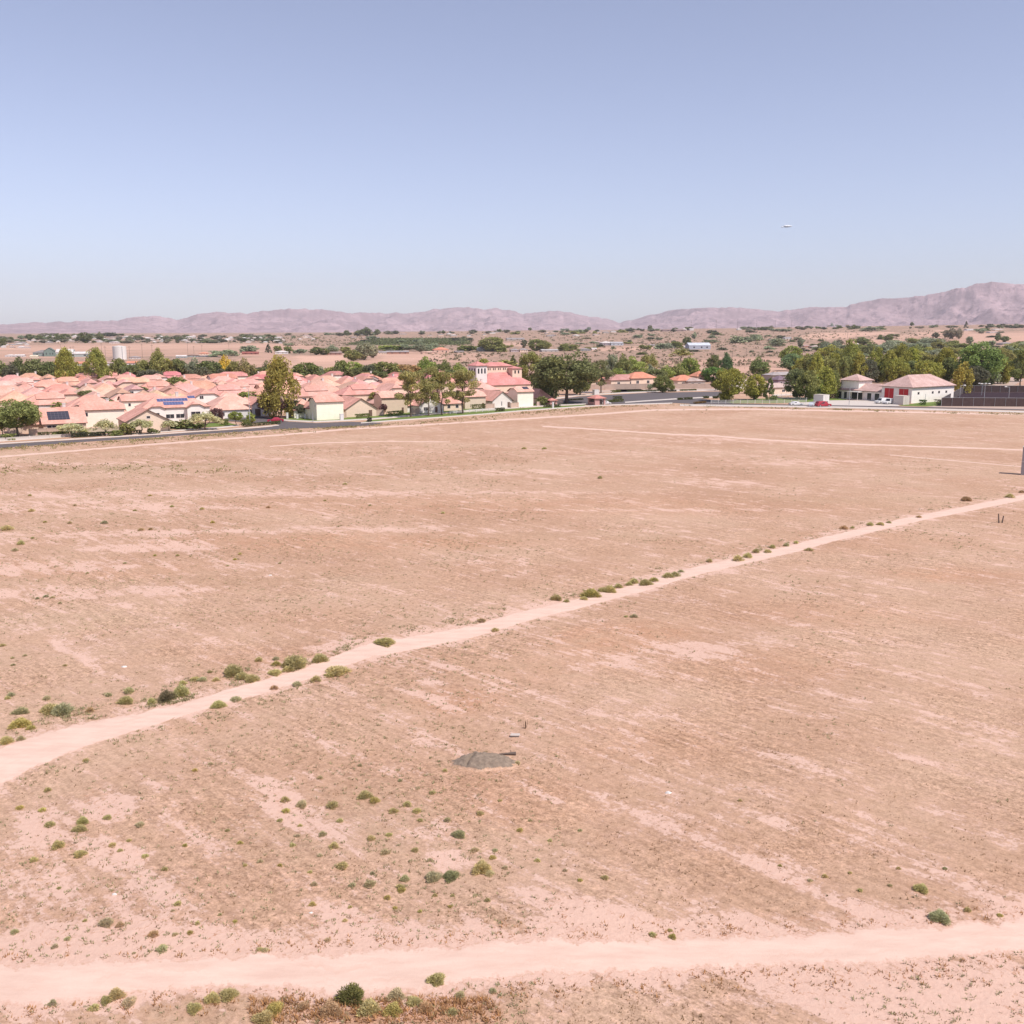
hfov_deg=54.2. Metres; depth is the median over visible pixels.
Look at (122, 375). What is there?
house
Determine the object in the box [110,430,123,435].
shrub
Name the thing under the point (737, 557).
desert shrub
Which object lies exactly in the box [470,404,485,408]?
hedge
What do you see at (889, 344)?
broadleaf tree
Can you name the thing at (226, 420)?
hedge
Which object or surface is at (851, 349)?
cottonwood tree
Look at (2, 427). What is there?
broadleaf tree
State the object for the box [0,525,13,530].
desert shrub
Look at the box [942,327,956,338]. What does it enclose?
broadleaf tree
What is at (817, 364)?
cottonwood tree
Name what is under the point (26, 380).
house
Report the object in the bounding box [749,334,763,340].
shrub
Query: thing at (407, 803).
desert shrub
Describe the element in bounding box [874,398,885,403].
parked car
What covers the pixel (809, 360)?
broadleaf tree
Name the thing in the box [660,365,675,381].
broadleaf tree
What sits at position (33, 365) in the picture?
broadleaf tree
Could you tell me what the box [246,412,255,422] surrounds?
broadleaf tree
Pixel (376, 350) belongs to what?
broadleaf tree
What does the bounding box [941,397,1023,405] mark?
court fence
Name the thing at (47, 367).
broadleaf tree
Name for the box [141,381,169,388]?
house
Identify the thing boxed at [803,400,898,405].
parking area
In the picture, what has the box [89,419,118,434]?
olive tree
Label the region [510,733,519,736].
stone slab
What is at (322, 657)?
desert shrub
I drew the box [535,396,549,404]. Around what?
broadleaf tree
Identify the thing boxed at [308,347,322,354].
broadleaf tree
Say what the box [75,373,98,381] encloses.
house
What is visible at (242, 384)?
house
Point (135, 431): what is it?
hedge
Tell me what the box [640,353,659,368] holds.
olive tree
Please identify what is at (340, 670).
desert shrub
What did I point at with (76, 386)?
house
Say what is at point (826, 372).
cottonwood tree
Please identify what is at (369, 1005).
desert shrub
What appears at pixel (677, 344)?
shrub
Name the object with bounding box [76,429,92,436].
shrub
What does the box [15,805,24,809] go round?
desert shrub
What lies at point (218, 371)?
broadleaf tree
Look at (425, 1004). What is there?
desert shrub
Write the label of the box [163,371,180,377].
house
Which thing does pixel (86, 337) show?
broadleaf tree
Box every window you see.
[166,414,174,418]
[176,414,184,417]
[191,411,200,417]
[852,392,862,398]
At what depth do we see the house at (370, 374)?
561.79 m
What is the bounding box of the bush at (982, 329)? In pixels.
[973,328,987,331]
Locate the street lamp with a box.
[243,387,249,418]
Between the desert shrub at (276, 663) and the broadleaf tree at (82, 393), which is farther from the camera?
the broadleaf tree at (82, 393)
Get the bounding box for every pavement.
[0,425,238,441]
[284,403,585,421]
[556,390,718,398]
[680,404,1023,412]
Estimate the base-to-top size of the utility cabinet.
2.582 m
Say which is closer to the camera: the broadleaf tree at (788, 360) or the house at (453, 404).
the house at (453, 404)
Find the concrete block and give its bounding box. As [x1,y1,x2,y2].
[1021,446,1023,474]
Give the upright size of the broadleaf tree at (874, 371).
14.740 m
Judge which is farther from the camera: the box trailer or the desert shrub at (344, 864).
the box trailer
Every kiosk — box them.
[546,398,558,404]
[587,395,606,404]
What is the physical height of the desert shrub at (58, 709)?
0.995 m
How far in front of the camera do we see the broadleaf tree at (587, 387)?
474.85 m
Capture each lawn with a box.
[172,423,235,428]
[283,403,572,420]
[365,405,584,421]
[729,398,846,402]
[899,401,939,405]
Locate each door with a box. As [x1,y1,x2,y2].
[232,410,247,416]
[255,409,260,415]
[884,388,893,397]
[899,389,908,394]
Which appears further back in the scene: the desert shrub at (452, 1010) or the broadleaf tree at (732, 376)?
the broadleaf tree at (732, 376)
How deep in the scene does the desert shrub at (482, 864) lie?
56.30 m
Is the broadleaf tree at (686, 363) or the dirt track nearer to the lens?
the dirt track
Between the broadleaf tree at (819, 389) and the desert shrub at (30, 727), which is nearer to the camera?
the desert shrub at (30, 727)
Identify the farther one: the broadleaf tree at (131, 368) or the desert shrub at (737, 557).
the broadleaf tree at (131, 368)
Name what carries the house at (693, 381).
on the ground at (900, 708)
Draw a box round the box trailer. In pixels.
[813,394,828,401]
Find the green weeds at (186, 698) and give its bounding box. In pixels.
[0,444,1023,1023]
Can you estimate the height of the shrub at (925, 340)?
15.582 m
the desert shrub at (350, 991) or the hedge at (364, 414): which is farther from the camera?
the hedge at (364, 414)
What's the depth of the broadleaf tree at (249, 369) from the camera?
572.58 m
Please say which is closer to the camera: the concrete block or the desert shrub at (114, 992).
the desert shrub at (114, 992)
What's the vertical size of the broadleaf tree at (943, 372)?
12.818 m
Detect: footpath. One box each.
[0,408,1020,457]
[270,441,445,446]
[543,426,1022,450]
[891,455,1020,466]
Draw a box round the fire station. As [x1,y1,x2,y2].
[835,374,956,402]
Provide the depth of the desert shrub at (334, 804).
64.16 m
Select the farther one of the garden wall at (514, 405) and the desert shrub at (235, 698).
the garden wall at (514, 405)
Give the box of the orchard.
[346,336,471,344]
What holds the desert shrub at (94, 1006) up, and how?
on the ground at (900, 708)
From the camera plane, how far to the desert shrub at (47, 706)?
79.71 m
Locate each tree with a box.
[0,338,7,345]
[0,360,9,375]
[0,362,20,376]
[0,398,42,436]
[0,421,6,433]
[12,356,28,374]
[20,358,44,374]
[25,334,33,339]
[35,334,42,339]
[37,361,55,376]
[53,346,81,377]
[55,335,65,339]
[55,423,86,435]
[75,332,93,341]
[77,390,91,395]
[80,347,112,378]
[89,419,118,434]
[95,332,103,339]
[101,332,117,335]
[108,358,126,372]
[117,364,141,374]
[119,423,135,433]
[129,419,152,433]
[134,359,150,370]
[136,369,163,376]
[149,348,166,369]
[152,358,176,372]
[161,420,178,430]
[165,376,187,383]
[168,358,186,374]
[177,419,194,428]
[183,357,199,373]
[186,411,223,429]
[192,367,211,375]
[195,360,224,373]
[209,408,223,422]
[213,369,227,373]
[219,355,230,370]
[225,360,238,371]
[228,411,243,425]
[235,357,256,376]
[237,391,250,396]
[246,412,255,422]
[252,367,266,375]
[256,354,301,417]
[256,397,291,416]
[265,344,271,352]
[273,346,281,351]
[283,346,292,353]
[283,400,297,409]
[291,362,319,373]
[293,404,304,412]
[304,369,322,375]
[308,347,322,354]
[317,366,324,374]
[318,348,329,354]
[325,344,338,351]
[328,368,342,371]
[332,360,349,370]
[339,347,350,352]
[342,369,363,376]
[343,350,362,360]
[345,361,363,369]
[351,367,369,375]
[353,330,360,335]
[353,342,375,359]
[359,327,372,335]
[362,364,377,374]
[363,370,388,377]
[367,344,378,357]
[369,361,400,373]
[378,404,387,410]
[394,370,429,416]
[397,364,421,371]
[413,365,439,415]
[414,341,426,350]
[417,356,437,369]
[430,370,456,414]
[436,359,450,370]
[446,369,480,412]
[451,362,467,374]
[477,337,504,351]
[479,358,488,362]
[499,359,517,365]
[510,355,517,366]
[518,351,541,381]
[520,340,527,347]
[527,339,543,350]
[529,363,565,398]
[532,351,604,403]
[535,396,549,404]
[536,340,552,348]
[573,360,591,394]
[591,360,615,392]
[605,354,617,370]
[613,368,626,373]
[614,353,631,372]
[628,356,648,371]
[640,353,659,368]
[644,369,668,379]
[652,375,673,392]
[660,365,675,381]
[667,347,692,360]
[671,363,687,375]
[679,357,700,374]
[683,337,691,344]
[701,367,721,381]
[705,354,720,367]
[711,367,747,400]
[718,352,732,370]
[742,374,766,399]
[749,357,770,375]
[763,378,777,400]
[777,353,799,369]
[778,345,802,363]
[783,368,805,396]
[792,358,804,371]
[792,370,822,398]
[797,337,803,347]
[797,353,810,369]
[805,357,811,370]
[807,351,824,377]
[811,374,825,397]
[817,344,840,356]
[817,365,840,397]
[819,341,830,352]
[823,357,838,370]
[828,370,841,398]
[829,351,841,378]
[830,340,848,348]
[838,356,854,377]
[840,338,860,378]
[849,351,868,375]
[853,337,873,344]
[859,359,879,378]
[867,346,887,381]
[876,362,887,381]
[879,340,900,348]
[881,350,896,381]
[882,334,894,340]
[883,358,901,381]
[892,342,914,379]
[894,356,910,378]
[904,360,918,374]
[909,342,930,348]
[909,346,921,361]
[912,344,928,351]
[912,359,940,376]
[917,353,932,367]
[924,350,938,356]
[927,362,946,378]
[929,338,945,348]
[931,332,939,337]
[931,339,946,348]
[934,347,957,376]
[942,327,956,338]
[942,357,955,381]
[950,361,974,392]
[954,341,1008,382]
[955,327,963,338]
[966,336,973,343]
[966,365,990,385]
[987,372,1001,384]
[999,359,1014,383]
[1000,337,1008,341]
[1000,349,1016,359]
[1008,348,1023,384]
[1012,358,1023,380]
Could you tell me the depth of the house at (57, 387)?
441.45 m
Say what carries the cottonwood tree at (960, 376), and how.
on the ground at (900, 708)
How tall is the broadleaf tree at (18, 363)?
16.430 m
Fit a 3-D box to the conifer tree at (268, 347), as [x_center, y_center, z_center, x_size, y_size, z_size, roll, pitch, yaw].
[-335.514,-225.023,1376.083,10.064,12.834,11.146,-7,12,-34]
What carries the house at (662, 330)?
on the ground at (900, 708)
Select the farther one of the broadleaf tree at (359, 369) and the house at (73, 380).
the broadleaf tree at (359, 369)
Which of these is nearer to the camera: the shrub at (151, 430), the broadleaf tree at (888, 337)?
the shrub at (151, 430)
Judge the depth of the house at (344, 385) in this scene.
464.75 m
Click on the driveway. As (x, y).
(1012, 382)
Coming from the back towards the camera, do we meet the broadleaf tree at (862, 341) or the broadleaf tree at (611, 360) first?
the broadleaf tree at (862, 341)
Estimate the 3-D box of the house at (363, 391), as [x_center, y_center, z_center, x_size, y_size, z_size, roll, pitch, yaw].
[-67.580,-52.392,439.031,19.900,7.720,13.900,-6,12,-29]
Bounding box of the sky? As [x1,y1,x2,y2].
[0,0,1023,324]
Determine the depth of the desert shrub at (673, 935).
50.24 m
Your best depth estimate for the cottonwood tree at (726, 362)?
704.82 m
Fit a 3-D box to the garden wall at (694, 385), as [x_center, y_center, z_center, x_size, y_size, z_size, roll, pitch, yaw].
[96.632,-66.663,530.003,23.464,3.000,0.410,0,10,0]
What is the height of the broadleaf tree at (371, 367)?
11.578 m
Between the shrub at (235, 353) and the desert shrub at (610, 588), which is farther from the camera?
the shrub at (235, 353)
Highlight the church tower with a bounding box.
[467,361,487,382]
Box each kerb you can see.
[0,425,278,443]
[361,403,671,422]
[625,396,712,402]
[690,403,1023,409]
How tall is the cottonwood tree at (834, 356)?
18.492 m
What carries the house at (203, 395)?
on the ground at (900, 708)
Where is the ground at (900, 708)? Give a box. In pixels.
[0,324,1023,1023]
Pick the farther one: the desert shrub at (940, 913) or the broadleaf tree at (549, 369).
the broadleaf tree at (549, 369)
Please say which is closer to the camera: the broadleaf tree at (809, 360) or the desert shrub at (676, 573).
the desert shrub at (676, 573)
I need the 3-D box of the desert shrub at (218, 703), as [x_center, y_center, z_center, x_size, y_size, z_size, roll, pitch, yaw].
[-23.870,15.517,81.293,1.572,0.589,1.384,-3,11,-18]
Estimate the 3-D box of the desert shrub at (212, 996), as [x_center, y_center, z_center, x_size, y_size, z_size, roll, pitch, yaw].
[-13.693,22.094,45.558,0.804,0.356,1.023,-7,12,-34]
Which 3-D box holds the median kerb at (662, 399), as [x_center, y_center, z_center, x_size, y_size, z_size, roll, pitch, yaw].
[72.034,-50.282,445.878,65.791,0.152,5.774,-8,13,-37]
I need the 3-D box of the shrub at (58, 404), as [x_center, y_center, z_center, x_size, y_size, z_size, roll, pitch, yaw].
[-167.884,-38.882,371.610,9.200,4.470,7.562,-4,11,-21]
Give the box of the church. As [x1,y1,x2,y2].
[464,362,532,391]
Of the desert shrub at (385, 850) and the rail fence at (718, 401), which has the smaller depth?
the desert shrub at (385, 850)
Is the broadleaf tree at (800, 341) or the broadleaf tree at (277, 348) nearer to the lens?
the broadleaf tree at (277, 348)
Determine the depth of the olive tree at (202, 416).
306.18 m
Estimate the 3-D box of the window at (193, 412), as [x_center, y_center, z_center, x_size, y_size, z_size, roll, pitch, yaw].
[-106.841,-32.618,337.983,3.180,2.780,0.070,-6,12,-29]
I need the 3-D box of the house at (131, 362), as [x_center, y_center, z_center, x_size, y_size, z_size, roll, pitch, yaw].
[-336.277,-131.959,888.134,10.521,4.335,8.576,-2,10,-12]
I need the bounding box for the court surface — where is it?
[956,392,1023,406]
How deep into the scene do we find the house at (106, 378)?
512.10 m
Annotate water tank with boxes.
[112,346,126,359]
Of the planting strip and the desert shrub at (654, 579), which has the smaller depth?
the desert shrub at (654, 579)
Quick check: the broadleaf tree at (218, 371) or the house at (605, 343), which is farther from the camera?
the house at (605, 343)
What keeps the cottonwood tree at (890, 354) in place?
on the ground at (900, 708)
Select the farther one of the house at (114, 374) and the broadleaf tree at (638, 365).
the broadleaf tree at (638, 365)
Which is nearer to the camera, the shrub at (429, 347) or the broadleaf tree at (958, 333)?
the shrub at (429, 347)
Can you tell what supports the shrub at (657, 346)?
on the ground at (900, 708)
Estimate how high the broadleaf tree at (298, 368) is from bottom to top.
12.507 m
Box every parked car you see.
[267,417,283,421]
[788,401,803,405]
[815,401,831,406]
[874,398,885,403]
[882,398,892,403]
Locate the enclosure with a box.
[893,395,909,404]
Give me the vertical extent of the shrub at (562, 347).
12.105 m
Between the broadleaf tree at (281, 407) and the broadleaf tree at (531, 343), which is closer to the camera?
the broadleaf tree at (281, 407)
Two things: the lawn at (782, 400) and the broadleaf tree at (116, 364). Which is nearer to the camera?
the lawn at (782, 400)
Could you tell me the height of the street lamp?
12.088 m
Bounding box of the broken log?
[499,750,515,754]
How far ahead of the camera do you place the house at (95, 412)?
316.99 m
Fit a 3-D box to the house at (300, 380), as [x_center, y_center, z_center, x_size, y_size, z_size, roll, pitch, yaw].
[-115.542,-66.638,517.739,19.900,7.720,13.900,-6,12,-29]
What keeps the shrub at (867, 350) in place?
on the ground at (900, 708)
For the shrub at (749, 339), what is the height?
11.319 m
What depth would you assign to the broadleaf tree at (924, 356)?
606.29 m
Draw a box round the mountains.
[0,282,1023,333]
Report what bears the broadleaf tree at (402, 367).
on the ground at (900, 708)
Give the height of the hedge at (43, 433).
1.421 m
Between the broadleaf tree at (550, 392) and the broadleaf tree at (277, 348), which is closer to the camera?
the broadleaf tree at (550, 392)
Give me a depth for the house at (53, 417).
301.18 m
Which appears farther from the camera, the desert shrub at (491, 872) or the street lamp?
the street lamp
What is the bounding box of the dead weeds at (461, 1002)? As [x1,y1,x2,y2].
[1,898,1022,1023]
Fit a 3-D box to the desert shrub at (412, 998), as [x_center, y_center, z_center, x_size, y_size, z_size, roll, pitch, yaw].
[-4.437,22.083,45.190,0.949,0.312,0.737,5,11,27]
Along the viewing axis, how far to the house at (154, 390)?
398.30 m
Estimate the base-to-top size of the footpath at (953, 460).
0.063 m
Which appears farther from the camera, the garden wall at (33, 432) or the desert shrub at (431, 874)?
the garden wall at (33, 432)
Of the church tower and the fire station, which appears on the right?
the fire station
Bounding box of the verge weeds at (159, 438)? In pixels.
[1,403,1023,475]
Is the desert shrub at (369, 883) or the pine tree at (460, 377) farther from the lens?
the pine tree at (460, 377)
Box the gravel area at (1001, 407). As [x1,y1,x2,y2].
[929,406,1023,408]
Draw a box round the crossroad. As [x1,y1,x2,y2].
[556,391,732,403]
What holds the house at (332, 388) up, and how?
on the ground at (900, 708)
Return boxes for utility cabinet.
[592,389,598,394]
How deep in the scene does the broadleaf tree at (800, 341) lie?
1608.79 m
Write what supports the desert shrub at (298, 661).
on the ground at (900, 708)
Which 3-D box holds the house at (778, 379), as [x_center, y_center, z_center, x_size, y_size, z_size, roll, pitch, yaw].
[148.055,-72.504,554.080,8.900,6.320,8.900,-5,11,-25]
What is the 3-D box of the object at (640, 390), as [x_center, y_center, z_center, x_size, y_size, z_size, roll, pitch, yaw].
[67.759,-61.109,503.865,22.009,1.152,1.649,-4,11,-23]
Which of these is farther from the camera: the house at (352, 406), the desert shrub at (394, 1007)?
the house at (352, 406)
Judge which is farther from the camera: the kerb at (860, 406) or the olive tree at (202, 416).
the kerb at (860, 406)
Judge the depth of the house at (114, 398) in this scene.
387.83 m
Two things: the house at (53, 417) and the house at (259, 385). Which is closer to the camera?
the house at (53, 417)
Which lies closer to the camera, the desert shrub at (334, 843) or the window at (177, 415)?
the desert shrub at (334, 843)
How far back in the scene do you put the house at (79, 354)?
1175.88 m
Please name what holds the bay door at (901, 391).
in the fire station
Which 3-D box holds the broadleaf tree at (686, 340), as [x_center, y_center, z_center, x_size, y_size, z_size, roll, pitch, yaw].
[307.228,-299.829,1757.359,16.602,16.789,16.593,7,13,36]
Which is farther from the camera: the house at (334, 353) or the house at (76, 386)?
the house at (334, 353)
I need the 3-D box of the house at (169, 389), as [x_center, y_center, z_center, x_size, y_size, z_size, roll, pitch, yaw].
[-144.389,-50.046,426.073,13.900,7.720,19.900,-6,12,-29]
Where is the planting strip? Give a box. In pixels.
[581,388,716,393]
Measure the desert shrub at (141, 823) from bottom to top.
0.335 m
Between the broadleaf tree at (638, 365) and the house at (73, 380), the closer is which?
the house at (73, 380)
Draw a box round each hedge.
[37,431,75,435]
[70,432,87,437]
[88,431,105,436]
[106,429,140,435]
[219,419,228,424]
[240,419,250,424]
[243,420,280,426]
[354,413,369,417]
[386,410,402,414]
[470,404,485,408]
[543,404,560,406]
[605,399,623,401]
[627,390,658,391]
[919,399,926,404]
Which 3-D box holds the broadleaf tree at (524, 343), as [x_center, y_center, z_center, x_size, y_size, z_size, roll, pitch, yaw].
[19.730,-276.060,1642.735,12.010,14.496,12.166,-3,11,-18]
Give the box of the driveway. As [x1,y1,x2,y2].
[992,377,1022,384]
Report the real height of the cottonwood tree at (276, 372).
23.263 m
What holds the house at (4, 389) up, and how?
on the ground at (900, 708)
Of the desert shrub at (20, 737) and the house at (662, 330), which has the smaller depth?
the desert shrub at (20, 737)
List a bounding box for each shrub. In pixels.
[0,433,16,439]
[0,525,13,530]
[0,735,14,744]
[6,717,30,728]
[10,707,29,714]
[10,928,18,934]
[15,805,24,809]
[16,735,25,740]
[24,725,36,729]
[29,856,38,862]
[39,702,56,715]
[44,820,54,827]
[47,999,56,1006]
[50,402,61,407]
[50,702,74,715]
[51,839,65,849]
[53,431,65,434]
[71,824,87,831]
[72,849,87,857]
[75,816,89,824]
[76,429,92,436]
[84,707,94,712]
[87,1003,99,1011]
[97,917,113,927]
[101,995,111,1006]
[102,814,111,819]
[108,987,126,1001]
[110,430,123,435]
[114,921,124,927]
[115,695,133,704]
[121,995,136,1009]
[123,686,133,694]
[134,821,144,826]
[146,930,158,938]
[147,428,159,432]
[147,697,156,704]
[155,944,167,953]
[158,688,176,702]
[172,684,190,697]
[174,900,181,905]
[187,1002,201,1016]
[192,424,202,428]
[196,676,206,681]
[203,991,220,1003]
[208,349,233,356]
[209,700,226,708]
[219,988,239,1001]
[223,663,244,676]
[228,351,239,355]
[230,696,242,701]
[234,672,249,679]
[239,345,258,352]
[243,673,260,682]
[249,1009,275,1023]
[266,1000,283,1016]
[267,669,281,676]
[271,661,281,665]
[280,653,308,669]
[280,796,289,802]
[281,665,294,671]
[292,681,301,687]
[293,349,307,352]
[295,799,306,808]
[297,1001,310,1010]
[309,675,320,682]
[312,653,329,662]
[318,831,326,836]
[319,998,341,1017]
[326,665,351,676]
[326,801,337,809]
[329,841,339,849]
[333,982,364,1006]
[336,861,348,869]
[356,790,373,799]
[356,997,381,1017]
[362,880,375,887]
[367,835,375,840]
[370,796,380,803]
[373,637,395,647]
[379,345,402,350]
[380,848,390,855]
[381,1000,403,1017]
[385,987,404,1001]
[388,808,398,812]
[397,887,405,892]
[399,874,410,881]
[400,344,415,349]
[402,801,411,806]
[406,995,423,1007]
[411,808,421,813]
[411,847,418,852]
[417,1001,434,1013]
[425,343,441,350]
[425,871,442,883]
[425,972,445,986]
[443,869,459,883]
[447,1007,458,1017]
[451,829,465,838]
[454,990,464,999]
[457,345,470,350]
[466,345,477,349]
[471,847,478,852]
[471,858,492,875]
[484,870,494,876]
[494,347,507,351]
[550,594,561,600]
[557,343,569,350]
[567,344,580,350]
[579,588,601,597]
[601,585,615,592]
[628,578,638,583]
[638,344,652,349]
[639,579,654,585]
[649,577,659,581]
[653,343,667,348]
[659,343,673,348]
[662,572,674,577]
[668,933,675,938]
[670,571,681,576]
[672,341,683,347]
[728,335,747,342]
[732,554,744,560]
[742,552,752,557]
[743,337,753,341]
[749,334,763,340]
[764,346,775,349]
[767,338,786,346]
[858,327,881,330]
[861,345,876,356]
[876,344,890,354]
[890,340,911,345]
[907,338,919,342]
[912,883,928,893]
[917,337,933,343]
[928,908,950,924]
[942,347,962,355]
[945,340,958,346]
[948,343,974,347]
[961,496,971,500]
[1004,494,1015,497]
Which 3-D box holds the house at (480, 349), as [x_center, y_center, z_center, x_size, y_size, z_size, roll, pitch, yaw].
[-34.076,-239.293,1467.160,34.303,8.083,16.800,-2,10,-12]
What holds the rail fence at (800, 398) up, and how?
on the lawn at (782, 400)
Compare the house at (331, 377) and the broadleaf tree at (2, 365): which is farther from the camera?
the broadleaf tree at (2, 365)
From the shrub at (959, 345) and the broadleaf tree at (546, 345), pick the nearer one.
the shrub at (959, 345)
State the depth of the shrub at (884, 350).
1198.37 m
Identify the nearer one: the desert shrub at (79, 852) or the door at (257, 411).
the desert shrub at (79, 852)
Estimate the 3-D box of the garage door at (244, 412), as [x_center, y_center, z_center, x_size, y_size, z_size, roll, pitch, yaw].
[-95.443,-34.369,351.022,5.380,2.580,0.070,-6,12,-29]
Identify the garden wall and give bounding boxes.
[0,433,70,440]
[28,427,65,435]
[86,427,122,431]
[376,409,383,415]
[411,408,419,413]
[484,403,494,408]
[510,402,518,407]
[536,400,562,405]
[589,384,656,389]
[672,383,713,387]
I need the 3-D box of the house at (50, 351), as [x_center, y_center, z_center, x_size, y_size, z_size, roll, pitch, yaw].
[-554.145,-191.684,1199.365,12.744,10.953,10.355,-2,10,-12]
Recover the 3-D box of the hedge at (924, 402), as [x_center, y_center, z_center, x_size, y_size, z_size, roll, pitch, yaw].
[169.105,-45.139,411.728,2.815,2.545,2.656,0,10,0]
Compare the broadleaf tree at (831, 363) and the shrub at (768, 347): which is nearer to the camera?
the broadleaf tree at (831, 363)
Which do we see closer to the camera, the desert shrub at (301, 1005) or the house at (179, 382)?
the desert shrub at (301, 1005)
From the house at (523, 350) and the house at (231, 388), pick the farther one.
the house at (523, 350)
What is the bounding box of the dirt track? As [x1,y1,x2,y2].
[0,495,1023,784]
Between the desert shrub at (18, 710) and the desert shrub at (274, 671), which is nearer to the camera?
the desert shrub at (18, 710)
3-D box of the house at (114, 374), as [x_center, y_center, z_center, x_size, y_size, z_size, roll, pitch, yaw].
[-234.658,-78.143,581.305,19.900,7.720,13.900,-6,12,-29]
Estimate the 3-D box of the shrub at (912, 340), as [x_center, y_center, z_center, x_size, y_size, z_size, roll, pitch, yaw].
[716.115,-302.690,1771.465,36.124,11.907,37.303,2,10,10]
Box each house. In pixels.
[0,373,21,380]
[0,381,16,384]
[0,385,23,395]
[0,388,34,409]
[7,403,87,433]
[9,377,34,384]
[14,354,25,356]
[15,381,39,390]
[19,371,40,377]
[21,385,58,395]
[22,392,70,407]
[29,376,54,382]
[32,378,59,389]
[33,350,43,355]
[39,374,55,379]
[41,382,76,391]
[44,347,55,355]
[54,377,79,384]
[55,349,75,355]
[59,389,80,400]
[60,393,105,406]
[61,381,93,388]
[72,351,90,356]
[73,383,111,394]
[74,374,86,380]
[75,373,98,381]
[77,378,112,386]
[78,398,127,427]
[80,375,115,382]
[86,391,120,401]
[92,380,126,390]
[93,379,136,387]
[104,387,147,397]
[106,371,119,376]
[114,373,132,378]
[116,377,149,385]
[116,406,169,431]
[117,393,161,410]
[123,384,159,392]
[126,361,139,364]
[128,356,140,358]
[134,392,210,420]
[141,375,162,380]
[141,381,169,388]
[148,387,185,395]
[154,373,175,379]
[156,379,182,385]
[158,385,188,395]
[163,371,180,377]
[174,381,198,392]
[175,355,186,357]
[180,374,200,380]
[183,380,215,389]
[186,388,228,402]
[187,354,198,356]
[195,378,226,385]
[206,373,238,379]
[206,393,251,418]
[208,384,252,397]
[210,374,231,382]
[222,371,247,379]
[224,381,255,391]
[225,376,263,382]
[237,379,259,387]
[242,352,258,353]
[244,396,271,415]
[253,374,265,379]
[253,386,289,398]
[254,382,289,388]
[275,351,287,353]
[287,385,339,401]
[287,394,344,419]
[291,372,310,377]
[293,376,306,383]
[298,380,338,391]
[301,378,335,386]
[304,372,342,380]
[311,377,340,386]
[320,371,343,376]
[321,374,338,380]
[327,352,341,354]
[333,384,379,400]
[334,375,377,383]
[337,377,379,386]
[337,381,376,389]
[339,374,378,379]
[342,395,377,416]
[352,371,381,379]
[368,390,406,413]
[375,383,415,394]
[377,378,403,383]
[377,380,404,386]
[387,351,408,353]
[407,397,444,412]
[415,382,456,394]
[421,351,436,353]
[430,393,463,410]
[432,347,448,352]
[457,379,499,390]
[459,389,486,408]
[477,346,494,350]
[480,389,513,407]
[504,386,534,406]
[506,338,524,339]
[519,348,527,351]
[533,388,551,403]
[539,349,557,351]
[599,341,609,344]
[603,374,642,383]
[610,342,622,344]
[628,372,656,383]
[661,329,685,331]
[669,375,692,383]
[685,343,710,348]
[685,378,704,383]
[688,371,708,381]
[744,383,793,394]
[762,372,791,380]
[772,375,788,383]
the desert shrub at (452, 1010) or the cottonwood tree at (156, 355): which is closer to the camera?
the desert shrub at (452, 1010)
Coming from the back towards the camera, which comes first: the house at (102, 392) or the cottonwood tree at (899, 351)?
the cottonwood tree at (899, 351)
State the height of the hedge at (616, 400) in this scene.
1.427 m
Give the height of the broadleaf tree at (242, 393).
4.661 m
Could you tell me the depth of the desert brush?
1882.68 m
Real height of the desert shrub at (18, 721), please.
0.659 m
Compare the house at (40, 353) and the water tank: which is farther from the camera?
the house at (40, 353)
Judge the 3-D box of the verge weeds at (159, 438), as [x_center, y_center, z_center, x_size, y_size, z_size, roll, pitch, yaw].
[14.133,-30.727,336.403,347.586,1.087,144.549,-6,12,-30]
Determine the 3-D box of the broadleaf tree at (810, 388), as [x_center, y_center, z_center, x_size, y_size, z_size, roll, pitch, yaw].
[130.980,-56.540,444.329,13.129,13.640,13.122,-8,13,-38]
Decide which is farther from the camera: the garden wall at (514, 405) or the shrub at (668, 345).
the shrub at (668, 345)
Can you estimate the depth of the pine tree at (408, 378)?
350.90 m
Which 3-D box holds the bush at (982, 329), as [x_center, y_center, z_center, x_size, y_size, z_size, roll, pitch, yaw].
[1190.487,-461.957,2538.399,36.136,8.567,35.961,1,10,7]
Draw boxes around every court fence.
[941,386,964,404]
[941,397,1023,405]
[966,385,1023,391]
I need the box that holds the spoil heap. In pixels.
[448,751,518,771]
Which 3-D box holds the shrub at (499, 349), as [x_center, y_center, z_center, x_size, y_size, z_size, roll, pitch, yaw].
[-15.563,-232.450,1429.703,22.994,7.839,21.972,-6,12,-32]
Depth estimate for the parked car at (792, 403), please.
408.09 m
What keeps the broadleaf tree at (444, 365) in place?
on the ground at (900, 708)
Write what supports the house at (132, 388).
on the ground at (900, 708)
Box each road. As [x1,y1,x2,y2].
[0,427,271,447]
[0,915,1023,1006]
[225,416,379,428]
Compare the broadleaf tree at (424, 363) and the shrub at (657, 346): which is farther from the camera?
the shrub at (657, 346)
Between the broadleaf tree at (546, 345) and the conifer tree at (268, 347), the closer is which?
the conifer tree at (268, 347)
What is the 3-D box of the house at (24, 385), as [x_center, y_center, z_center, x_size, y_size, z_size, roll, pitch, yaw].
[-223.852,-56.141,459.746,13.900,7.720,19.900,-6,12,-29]
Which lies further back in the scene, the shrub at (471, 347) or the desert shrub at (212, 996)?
the shrub at (471, 347)
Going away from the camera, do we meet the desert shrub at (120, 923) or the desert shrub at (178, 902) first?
the desert shrub at (120, 923)
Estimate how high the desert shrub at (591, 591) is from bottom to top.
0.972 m
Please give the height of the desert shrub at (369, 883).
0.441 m
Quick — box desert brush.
[9,330,1008,376]
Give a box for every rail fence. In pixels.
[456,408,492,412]
[711,400,791,402]
[780,396,806,399]

